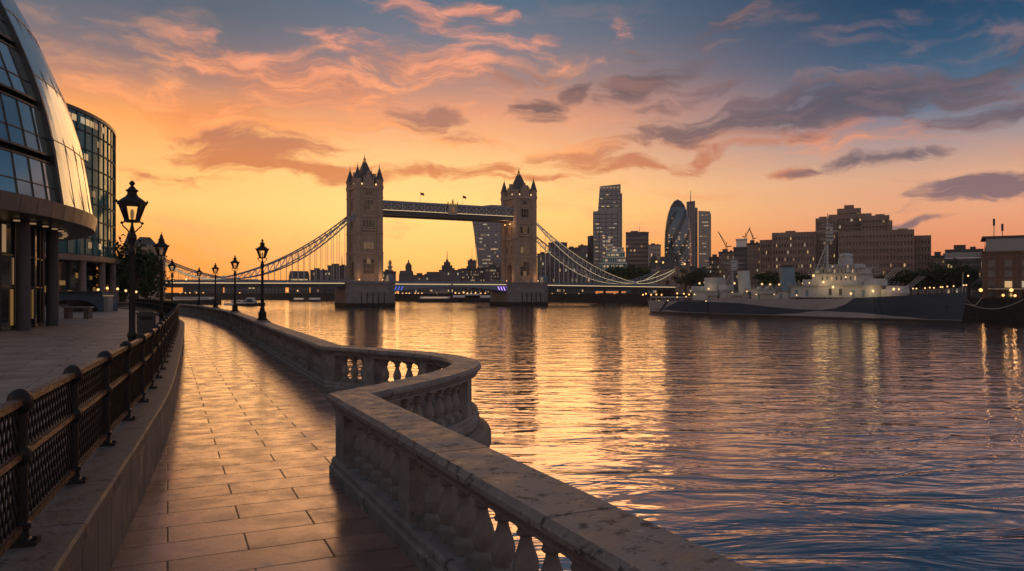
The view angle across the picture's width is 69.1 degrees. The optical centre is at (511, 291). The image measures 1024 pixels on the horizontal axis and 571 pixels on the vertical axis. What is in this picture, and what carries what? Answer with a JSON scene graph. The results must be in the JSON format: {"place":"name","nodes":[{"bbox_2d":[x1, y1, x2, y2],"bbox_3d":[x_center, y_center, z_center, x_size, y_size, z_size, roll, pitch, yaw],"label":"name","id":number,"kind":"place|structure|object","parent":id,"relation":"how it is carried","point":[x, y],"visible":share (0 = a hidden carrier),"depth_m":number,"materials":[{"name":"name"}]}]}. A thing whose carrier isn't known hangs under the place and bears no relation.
{"place":"outdoors","nodes":[
{"label":"outdoors","id":0,"kind":"place"},
{"bbox_2d":[0,0,96,330],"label":"glass dome building","id":1,"kind":"structure","parent":0,"point":[45,196],"depth_m":32.43,"materials":[{"name":"grey"}]},
{"bbox_2d":[0,306,158,508],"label":"plaza","id":2,"kind":"structure","parent":0,"point":[33,357],"depth_m":22.57,"materials":[{"name":"stone"}]},
{"bbox_2d":[62,306,93,317],"bbox_3d":[-27.401,1.326,47.000,1.750,0.742,0.550,0,0,0],"label":"stone bench","id":3,"kind":"object","parent":2,"relation":"on","point":[68,311],"visible":1,"depth_m":46.77,"materials":[{"name":"stone"}]},
{"bbox_2d":[45,103,120,301],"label":"glass office building","id":4,"kind":"structure","parent":2,"relation":"on","point":[80,259],"depth_m":99.04,"materials":[{"name":"teal"}]},
{"bbox_2d":[59,291,119,311],"bbox_3d":[-36.239,0.831,63.200,4.354,1.739,3.000,0,0,0],"label":"blue canopy","id":5,"kind":"object","parent":2,"relation":"on","point":[95,299],"visible":0.68,"depth_m":62.00,"materials":[{"name":"metal"}]},
{"bbox_2d":[103,295,113,311],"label":"stone pillar","id":6,"kind":"structure","parent":2,"relation":"on","point":[108,303],"depth_m":62.25,"materials":[{"name":"grey"}]},
{"bbox_2d":[116,181,147,341],"bbox_3d":[-7.300,-0.215,14.300,0.564,3.830,0.524,0,0,-29],"label":"street lamp","id":7,"kind":"object","parent":2,"relation":"on","point":[131,198],"visible":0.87,"depth_m":14.25,"materials":[{"name":"black metal"}]},
{"bbox_2d":[124,232,164,305],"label":"abutment tower","id":8,"kind":"structure","parent":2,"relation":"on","point":[149,244],"depth_m":272.98,"materials":[{"name":"stone"}]},
{"bbox_2d":[136,311,156,334],"bbox_3d":[-13.900,1.222,28.300,0.700,0.955,0.700,0,0,-25],"label":"litter bin","id":9,"kind":"object","parent":2,"relation":"on","point":[146,320],"visible":0.91,"depth_m":28.00,"materials":[{"name":"metal"}]},
{"bbox_2d":[153,234,169,320],"bbox_3d":[-13.100,-0.215,27.800,0.564,3.830,0.524,0,0,-25],"label":"street lamp","id":10,"kind":"object","parent":2,"relation":"on","point":[160,243],"visible":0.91,"depth_m":27.75,"materials":[{"name":"black metal"}]},
{"bbox_2d":[110,314,443,570],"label":"walkway","id":11,"kind":"structure","parent":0,"point":[241,479],"depth_m":8.91,"materials":[{"name":"stone"}]},
{"bbox_2d":[0,305,184,570],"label":"stone wall","id":12,"kind":"structure","parent":11,"relation":"on","point":[83,527],"depth_m":6.35,"materials":[{"name":"stone"}]},
{"bbox_2d":[0,298,179,557],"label":"iron railing","id":13,"kind":"object","parent":12,"relation":"on","point":[123,383],"visible":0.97,"depth_m":5.98,"materials":[{"name":"metal"}]},
{"bbox_2d":[168,259,175,301],"bbox_3d":[-22.200,-0.215,48.600,0.564,3.830,0.524,0,0,-25],"label":"street lamp","id":14,"kind":"object","parent":12,"relation":"on","point":[172,264],"visible":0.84,"depth_m":48.55,"materials":[{"name":"black metal"}]},
{"bbox_2d":[45,301,203,316],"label":"stone balustrade","id":15,"kind":"object","parent":11,"relation":"on","point":[189,310],"visible":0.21,"depth_m":72.43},
{"bbox_2d":[196,267,202,304],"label":"street lamp","id":16,"kind":"object","parent":15,"relation":"on","point":[199,302],"visible":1,"depth_m":66.55,"materials":[{"name":"black metal"}]},
{"bbox_2d":[197,306,218,321],"bbox_3d":[-25.194,1.750,61.531,0.664,1.100,11.613,0,0,-28],"label":"stone balustrade","id":17,"kind":"object","parent":11,"relation":"on","point":[207,312],"visible":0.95,"depth_m":61.35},
{"bbox_2d":[212,263,218,306],"bbox_3d":[-22.600,-0.490,56.700,0.564,3.380,0.524,0,0,-25],"label":"street lamp","id":18,"kind":"object","parent":17,"relation":"on","point":[215,303],"visible":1,"depth_m":56.63,"materials":[{"name":"black metal"}]},
{"bbox_2d":[212,308,240,329],"bbox_3d":[-19.577,1.750,50.721,0.648,1.100,13.409,0,0,-26],"label":"stone balustrade","id":19,"kind":"object","parent":11,"relation":"on","point":[225,317],"visible":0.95,"depth_m":49.52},
{"bbox_2d":[230,256,239,310],"bbox_3d":[-16.750,-0.490,45.000,0.564,3.380,0.524,0,0,-25],"label":"street lamp","id":20,"kind":"object","parent":19,"relation":"on","point":[234,307],"visible":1,"depth_m":44.94,"materials":[{"name":"black metal"}]},
{"bbox_2d":[231,313,270,346],"bbox_3d":[-13.503,1.750,37.860,0.640,1.100,15.696,0,0,-24],"label":"stone balustrade","id":21,"kind":"object","parent":11,"relation":"on","point":[246,327],"visible":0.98,"depth_m":35.49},
{"bbox_2d":[255,239,268,319],"bbox_3d":[-10.400,-0.490,31.000,0.564,3.380,0.524,0,0,-25],"label":"street lamp","id":22,"kind":"object","parent":21,"relation":"on","point":[262,311],"visible":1,"depth_m":30.95,"materials":[{"name":"black metal"}]},
{"bbox_2d":[256,322,337,389],"bbox_3d":[-7.301,1.783,24.175,0.536,1.034,14.992,0,0,-24],"label":"stone balustrade","id":23,"kind":"object","parent":11,"relation":"on","point":[300,354],"visible":0.95,"depth_m":21.54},
{"bbox_2d":[321,345,480,454],"bbox_3d":[-2.033,1.783,13.658,2.798,1.034,8.580,0,0,-15],"label":"stone balustrade","id":24,"kind":"object","parent":11,"relation":"on","point":[435,389],"visible":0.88,"depth_m":12.49,"materials":[{"name":"stone"}]},
{"bbox_2d":[326,393,753,570],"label":"stone balustrade","id":25,"kind":"object","parent":11,"relation":"on","point":[404,498],"visible":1,"depth_m":5.55,"materials":[{"name":"stone"}]},
{"bbox_2d":[14,0,1023,292],"label":"sky","id":26,"kind":"structure","parent":0,"point":[239,124],"materials":[{"name":"orange"}]},
{"bbox_2d":[165,299,1023,570],"bbox_3d":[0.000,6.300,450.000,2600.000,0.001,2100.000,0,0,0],"label":"river","id":27,"kind":"structure","parent":0,"point":[758,443],"depth_m":37.19,"materials":[{"name":"orange liquid"}]},
{"bbox_2d":[166,297,220,303],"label":"river boat","id":28,"kind":"object","parent":27,"relation":"on","point":[193,300],"visible":0.5,"depth_m":369.45,"materials":[{"name":"white paint"}]},
{"bbox_2d":[237,294,264,305],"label":"river boat","id":29,"kind":"object","parent":27,"relation":"on","point":[251,301],"visible":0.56,"depth_m":329.82,"materials":[{"name":"white paint"}]},
{"bbox_2d":[304,298,325,301],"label":"river boat","id":30,"kind":"object","parent":27,"relation":"on","point":[313,300],"visible":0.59,"depth_m":464.82,"materials":[{"name":"white paint"}]},
{"bbox_2d":[417,287,457,301],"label":"river boat","id":31,"kind":"object","parent":27,"relation":"on","point":[435,299],"visible":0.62,"depth_m":437.76,"materials":[{"name":"white paint"}]},
{"bbox_2d":[450,289,489,301],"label":"river boat","id":32,"kind":"object","parent":27,"relation":"on","point":[470,297],"visible":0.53,"depth_m":443.21,"materials":[{"name":"white paint"}]},
{"bbox_2d":[648,213,968,321],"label":"warship","id":33,"kind":"object","parent":27,"relation":"on","point":[858,291],"visible":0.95,"depth_m":173.16,"materials":[{"name":"metal"}]},
{"bbox_3d":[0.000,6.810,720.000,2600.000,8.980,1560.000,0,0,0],"label":"bank","id":34,"kind":"structure","parent":0,"visible":0},
{"bbox_2d":[94,255,128,300],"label":"tree","id":35,"kind":"object","parent":34,"relation":"on","point":[121,274],"visible":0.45,"depth_m":107.57,"materials":[{"name":"green plant"}]},
{"bbox_2d":[97,236,157,301],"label":"tree","id":36,"kind":"object","parent":34,"relation":"on","point":[118,254],"visible":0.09,"depth_m":118.29,"materials":[{"name":"green plant"}]},
{"bbox_2d":[106,234,166,298],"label":"tree","id":37,"kind":"object","parent":34,"relation":"on","point":[145,262],"visible":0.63,"depth_m":111.11,"materials":[{"name":"green plant"}]},
{"bbox_2d":[139,251,174,298],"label":"tree","id":38,"kind":"object","parent":34,"relation":"on","point":[153,278],"visible":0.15,"depth_m":121.91,"materials":[{"name":"green plant"}]},
{"bbox_2d":[183,282,222,292],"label":"city building","id":39,"kind":"structure","parent":34,"relation":"on","point":[202,290],"depth_m":679.77,"materials":[{"name":"grey"}]},
{"bbox_2d":[224,279,284,292],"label":"city building","id":40,"kind":"structure","parent":34,"relation":"on","point":[256,290],"depth_m":690.06,"materials":[{"name":"grey"}]},
{"bbox_2d":[289,271,309,292],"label":"city building","id":41,"kind":"structure","parent":34,"relation":"on","point":[300,290],"depth_m":650.24,"materials":[{"name":"grey"}]},
{"bbox_2d":[310,268,326,292],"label":"city building","id":42,"kind":"structure","parent":34,"relation":"on","point":[315,274],"depth_m":639.92,"materials":[{"name":"grey"}]},
{"bbox_2d":[327,264,345,292],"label":"city building","id":43,"kind":"structure","parent":34,"relation":"on","point":[339,271],"depth_m":639.69,"materials":[{"name":"grey"}]},
{"bbox_2d":[383,269,395,292],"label":"city building","id":44,"kind":"structure","parent":34,"relation":"on","point":[387,272],"depth_m":630.23,"materials":[{"name":"grey"}]},
{"bbox_2d":[399,259,412,293],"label":"city building","id":45,"kind":"structure","parent":34,"relation":"on","point":[406,274],"depth_m":640.44,"materials":[{"name":"grey"}]},
{"bbox_2d":[413,273,430,293],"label":"city building","id":46,"kind":"structure","parent":34,"relation":"on","point":[418,277],"depth_m":600.01,"materials":[{"name":"grey"}]},
{"bbox_2d":[426,272,438,287],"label":"city building","id":47,"kind":"structure","parent":34,"relation":"on","point":[434,276],"depth_m":660.32,"materials":[{"name":"grey"}]},
{"bbox_2d":[429,287,446,293],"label":"city building","id":48,"kind":"structure","parent":34,"relation":"on","point":[441,290],"depth_m":505.08,"materials":[{"name":"stone"}]},
{"bbox_2d":[439,258,460,293],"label":"city building","id":49,"kind":"structure","parent":34,"relation":"on","point":[447,272],"depth_m":620.00,"materials":[{"name":"grey"}]},
{"bbox_2d":[461,266,483,293],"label":"city building","id":50,"kind":"structure","parent":34,"relation":"on","point":[470,273],"depth_m":559.93,"materials":[{"name":"grey"}]},
{"bbox_2d":[472,205,500,267],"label":"flared skyscraper","id":51,"kind":"structure","parent":34,"relation":"on","point":[487,235],"depth_m":819.75,"materials":[{"name":"grey glass"}]},
{"bbox_2d":[484,265,500,293],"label":"city building","id":52,"kind":"structure","parent":34,"relation":"on","point":[492,272],"depth_m":549.92,"materials":[{"name":"grey"}]},
{"bbox_2d":[537,252,550,279],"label":"city building","id":53,"kind":"structure","parent":34,"relation":"on","point":[540,264],"depth_m":640.00,"materials":[{"name":"grey"}]},
{"bbox_2d":[548,241,566,264],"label":"city building","id":54,"kind":"structure","parent":34,"relation":"on","point":[551,244],"depth_m":760.02,"materials":[{"name":"grey"}]},
{"bbox_2d":[547,263,595,293],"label":"city building","id":55,"kind":"structure","parent":34,"relation":"on","point":[572,274],"depth_m":560.16,"materials":[{"name":"grey"}]},
{"bbox_2d":[549,285,593,291],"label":"window","id":56,"kind":"structure","parent":55,"relation":"in","point":[566,290],"depth_m":560.08,"materials":[{"name":"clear glass"}]},
{"bbox_2d":[566,246,579,264],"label":"city building","id":57,"kind":"structure","parent":34,"relation":"on","point":[576,250],"depth_m":739.90,"materials":[{"name":"grey"}]},
{"bbox_2d":[578,244,587,263],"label":"city building","id":58,"kind":"structure","parent":34,"relation":"on","point":[583,251],"depth_m":799.86,"materials":[{"name":"grey"}]},
{"bbox_2d":[591,267,610,293],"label":"tree","id":59,"kind":"object","parent":34,"relation":"on","point":[602,280],"visible":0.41,"depth_m":437.73,"materials":[{"name":"green plant"}]},
{"bbox_2d":[588,184,621,279],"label":"wedge skyscraper","id":60,"kind":"structure","parent":34,"relation":"on","point":[605,237],"depth_m":795.34,"materials":[{"name":"grey glass"}]},
{"bbox_2d":[595,247,629,290],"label":"stepped glass building","id":61,"kind":"structure","parent":34,"relation":"on","point":[615,256],"depth_m":562.36,"materials":[{"name":"grey"}]},
{"bbox_2d":[600,264,629,293],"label":"tree","id":62,"kind":"object","parent":34,"relation":"on","point":[612,270],"visible":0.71,"depth_m":426.82,"materials":[{"name":"green plant"}]},
{"bbox_2d":[616,263,650,293],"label":"tree","id":63,"kind":"object","parent":34,"relation":"on","point":[632,271],"visible":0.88,"depth_m":423.38,"materials":[{"name":"green plant"}]},
{"bbox_2d":[626,227,648,293],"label":"city building","id":64,"kind":"structure","parent":34,"relation":"on","point":[637,243],"depth_m":719.89,"materials":[{"name":"grey"}]},
{"bbox_2d":[627,258,647,284],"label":"window","id":65,"kind":"structure","parent":64,"relation":"in","point":[627,258],"depth_m":719.69,"materials":[{"name":"grey glass"}]},
{"bbox_2d":[638,265,655,293],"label":"tree","id":66,"kind":"object","parent":34,"relation":"on","point":[648,266],"visible":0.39,"depth_m":427.91,"materials":[{"name":"green plant"}]},
{"bbox_2d":[648,243,660,293],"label":"city building","id":67,"kind":"structure","parent":34,"relation":"on","point":[654,249],"depth_m":700.00,"materials":[{"name":"stone"}]},
{"bbox_2d":[649,253,663,293],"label":"city building","id":68,"kind":"structure","parent":34,"relation":"on","point":[653,258],"depth_m":480.75,"materials":[{"name":"stone"}]},
{"bbox_2d":[660,247,674,265],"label":"city building","id":69,"kind":"structure","parent":34,"relation":"on","point":[670,257],"depth_m":501.53,"materials":[{"name":"stone"}]},
{"bbox_2d":[656,262,689,293],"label":"abutment tower","id":70,"kind":"structure","parent":34,"relation":"on","point":[677,266],"depth_m":389.37,"materials":[{"name":"stone"}]},
{"bbox_2d":[664,199,691,265],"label":"tapering round tower","id":71,"kind":"structure","parent":34,"relation":"on","point":[677,236],"depth_m":749.57,"materials":[{"name":"blue glass"}]},
{"bbox_2d":[671,268,696,300],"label":"tree","id":72,"kind":"object","parent":34,"relation":"on","point":[683,270],"visible":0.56,"depth_m":344.62,"materials":[{"name":"green plant"}]},
{"bbox_2d":[683,266,708,294],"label":"city building","id":73,"kind":"structure","parent":34,"relation":"on","point":[692,268],"depth_m":519.91,"materials":[{"name":"grey"}]},
{"bbox_2d":[684,265,709,285],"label":"tree","id":74,"kind":"object","parent":34,"relation":"on","point":[696,274],"visible":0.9,"depth_m":334.23,"materials":[{"name":"green plant"}]},
{"bbox_2d":[686,191,710,267],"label":"twin slab tower","id":75,"kind":"structure","parent":34,"relation":"on","point":[700,224],"depth_m":896.39,"materials":[{"name":"grey glass"}]},
{"bbox_2d":[697,271,719,285],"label":"tree","id":76,"kind":"object","parent":34,"relation":"on","point":[703,277],"visible":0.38,"depth_m":329.87,"materials":[{"name":"green plant"}]},
{"bbox_2d":[709,254,718,277],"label":"city building","id":77,"kind":"structure","parent":34,"relation":"on","point":[714,262],"depth_m":430.26,"materials":[{"name":"grey"}]},
{"bbox_2d":[718,249,733,284],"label":"city building","id":78,"kind":"structure","parent":34,"relation":"on","point":[725,255],"depth_m":410.17,"materials":[{"name":"brown concrete"}]},
{"bbox_2d":[733,239,746,290],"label":"city building","id":79,"kind":"structure","parent":34,"relation":"on","point":[740,251],"depth_m":380.53,"materials":[{"name":"grey"}]},
{"bbox_2d":[746,240,759,287],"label":"city building","id":80,"kind":"structure","parent":34,"relation":"on","point":[753,257],"depth_m":329.99,"materials":[{"name":"brown concrete"}]},
{"bbox_2d":[752,268,779,287],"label":"tree","id":81,"kind":"object","parent":34,"relation":"on","point":[761,277],"visible":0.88,"depth_m":238.84,"materials":[{"name":"green plant"}]},
{"bbox_2d":[765,272,779,286],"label":"tree","id":82,"kind":"object","parent":34,"relation":"on","point":[775,282],"visible":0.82,"depth_m":236.30,"materials":[{"name":"green plant"}]},
{"bbox_2d":[795,270,811,285],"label":"tree","id":83,"kind":"object","parent":34,"relation":"on","point":[799,277],"visible":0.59,"depth_m":235.02,"materials":[{"name":"green plant"}]},
{"bbox_2d":[760,205,930,294],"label":"stepped hotel","id":84,"kind":"structure","parent":34,"relation":"on","point":[903,244],"depth_m":266.18,"materials":[{"name":"brown brick"}]},
{"bbox_2d":[881,271,908,285],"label":"tree","id":85,"kind":"object","parent":34,"relation":"on","point":[900,280],"visible":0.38,"depth_m":220.98,"materials":[{"name":"green plant"}]},
{"bbox_2d":[893,266,923,294],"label":"tree","id":86,"kind":"object","parent":34,"relation":"on","point":[910,274],"visible":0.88,"depth_m":216.99,"materials":[{"name":"green plant"}]},
{"bbox_2d":[908,268,943,293],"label":"tree","id":87,"kind":"object","parent":34,"relation":"on","point":[925,282],"visible":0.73,"depth_m":214.27,"materials":[{"name":"green plant"}]},
{"bbox_2d":[931,252,945,293],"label":"city building","id":88,"kind":"structure","parent":34,"relation":"on","point":[936,257],"depth_m":290.40,"materials":[{"name":"grey concrete"}]},
{"bbox_2d":[920,259,960,293],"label":"tree","id":89,"kind":"object","parent":34,"relation":"on","point":[937,266],"visible":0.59,"depth_m":210.92,"materials":[{"name":"green plant"}]},
{"bbox_2d":[928,258,970,292],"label":"tree","id":90,"kind":"object","parent":34,"relation":"on","point":[949,274],"visible":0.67,"depth_m":208.00,"materials":[{"name":"green plant"}]},
{"bbox_2d":[945,245,983,297],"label":"city building","id":91,"kind":"structure","parent":34,"relation":"on","point":[971,255],"depth_m":239.58,"materials":[{"name":"grey"}]},
{"bbox_2d":[951,261,979,296],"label":"tree","id":92,"kind":"object","parent":34,"relation":"on","point":[972,273],"visible":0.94,"depth_m":203.21,"materials":[{"name":"green plant"}]},
{"bbox_2d":[980,219,1023,297],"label":"brick warehouse","id":93,"kind":"structure","parent":34,"relation":"on","point":[1002,265],"depth_m":182.03,"materials":[{"name":"brown brick"}]},
{"label":"riverbed","id":94,"kind":"structure","parent":0,"visible":0},
{"bbox_2d":[335,274,395,306],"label":"bridge pier","id":95,"kind":"structure","parent":94,"relation":"on","point":[366,293],"depth_m":305.84,"materials":[{"name":"stone"}]},
{"bbox_2d":[346,154,383,280],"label":"bridge tower","id":96,"kind":"structure","parent":95,"relation":"on","point":[364,234],"depth_m":312.26,"materials":[{"name":"stone"}]},
{"bbox_2d":[165,216,346,282],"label":"suspension chain","id":97,"kind":"object","parent":96,"relation":"hanging from","point":[330,229],"visible":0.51,"depth_m":309.65,"materials":[{"name":"grey metal"}]},
{"bbox_2d":[165,213,355,282],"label":"suspension chain","id":98,"kind":"object","parent":96,"relation":"hanging from","point":[224,278],"visible":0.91,"depth_m":295.68,"materials":[{"name":"grey metal"}]},
{"bbox_2d":[165,279,357,287],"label":"bridge deck","id":99,"kind":"structure","parent":98,"relation":"hanging from","point":[314,284],"depth_m":293.25,"materials":[{"name":"metal"}]},
{"bbox_2d":[362,258,374,274],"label":"window","id":100,"kind":"structure","parent":96,"relation":"in","point":[368,262],"depth_m":311.73,"materials":[{"name":"grey glass"}]},
{"bbox_2d":[363,199,373,209],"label":"window","id":101,"kind":"structure","parent":96,"relation":"in","point":[372,200],"depth_m":311.81,"materials":[{"name":"grey glass"}]},
{"bbox_2d":[383,215,506,222],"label":"walkway","id":102,"kind":"structure","parent":96,"relation":"attached to","point":[430,218],"depth_m":337.13,"materials":[{"name":"metal"}]},
{"bbox_2d":[383,199,512,220],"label":"walkway","id":103,"kind":"structure","parent":96,"relation":"attached to","point":[424,209],"depth_m":327.64,"materials":[{"name":"metal"}]},
{"bbox_2d":[395,281,451,291],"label":"bascule leaf","id":104,"kind":"object","parent":95,"relation":"attached to","point":[401,287],"visible":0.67,"depth_m":320.73,"materials":[{"name":"grey metal"}]},
{"bbox_2d":[453,416,490,516],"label":"river wall","id":105,"kind":"structure","parent":94,"relation":"on","point":[480,433],"depth_m":12.37,"materials":[{"name":"stone"}]},
{"bbox_2d":[490,276,548,304],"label":"bridge pier","id":106,"kind":"structure","parent":94,"relation":"on","point":[525,293],"depth_m":339.80,"materials":[{"name":"stone"}]},
{"bbox_2d":[443,281,505,291],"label":"bascule leaf","id":107,"kind":"object","parent":106,"relation":"attached to","point":[487,286],"visible":0.86,"depth_m":336.11,"materials":[{"name":"grey metal"}]},
{"bbox_2d":[500,169,536,281],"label":"bridge tower","id":108,"kind":"structure","parent":106,"relation":"on","point":[519,246],"depth_m":346.36,"materials":[{"name":"stone"}]},
{"bbox_2d":[520,261,529,275],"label":"window","id":109,"kind":"structure","parent":108,"relation":"in","point":[526,263],"depth_m":345.73,"materials":[{"name":"grey glass"}]},
{"bbox_2d":[537,237,661,283],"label":"suspension chain","id":110,"kind":"object","parent":108,"relation":"hanging from","point":[562,263],"visible":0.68,"depth_m":373.38,"materials":[{"name":"grey metal"}]},
{"bbox_2d":[536,222,674,284],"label":"suspension chain","id":111,"kind":"object","parent":108,"relation":"hanging from","point":[541,228],"visible":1,"depth_m":360.27,"materials":[{"name":"grey metal"}]},
{"bbox_2d":[548,283,674,289],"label":"bridge deck","id":112,"kind":"structure","parent":111,"relation":"hanging from","point":[594,286],"depth_m":367.17,"materials":[{"name":"metal"}]},
{"bbox_2d":[165,293,1023,320],"bbox_3d":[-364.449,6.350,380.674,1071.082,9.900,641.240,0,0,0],"label":"quay wall","id":113,"kind":"structure","parent":94,"relation":"on","point":[1014,312],"depth_m":419.01,"materials":[{"name":"stone"}]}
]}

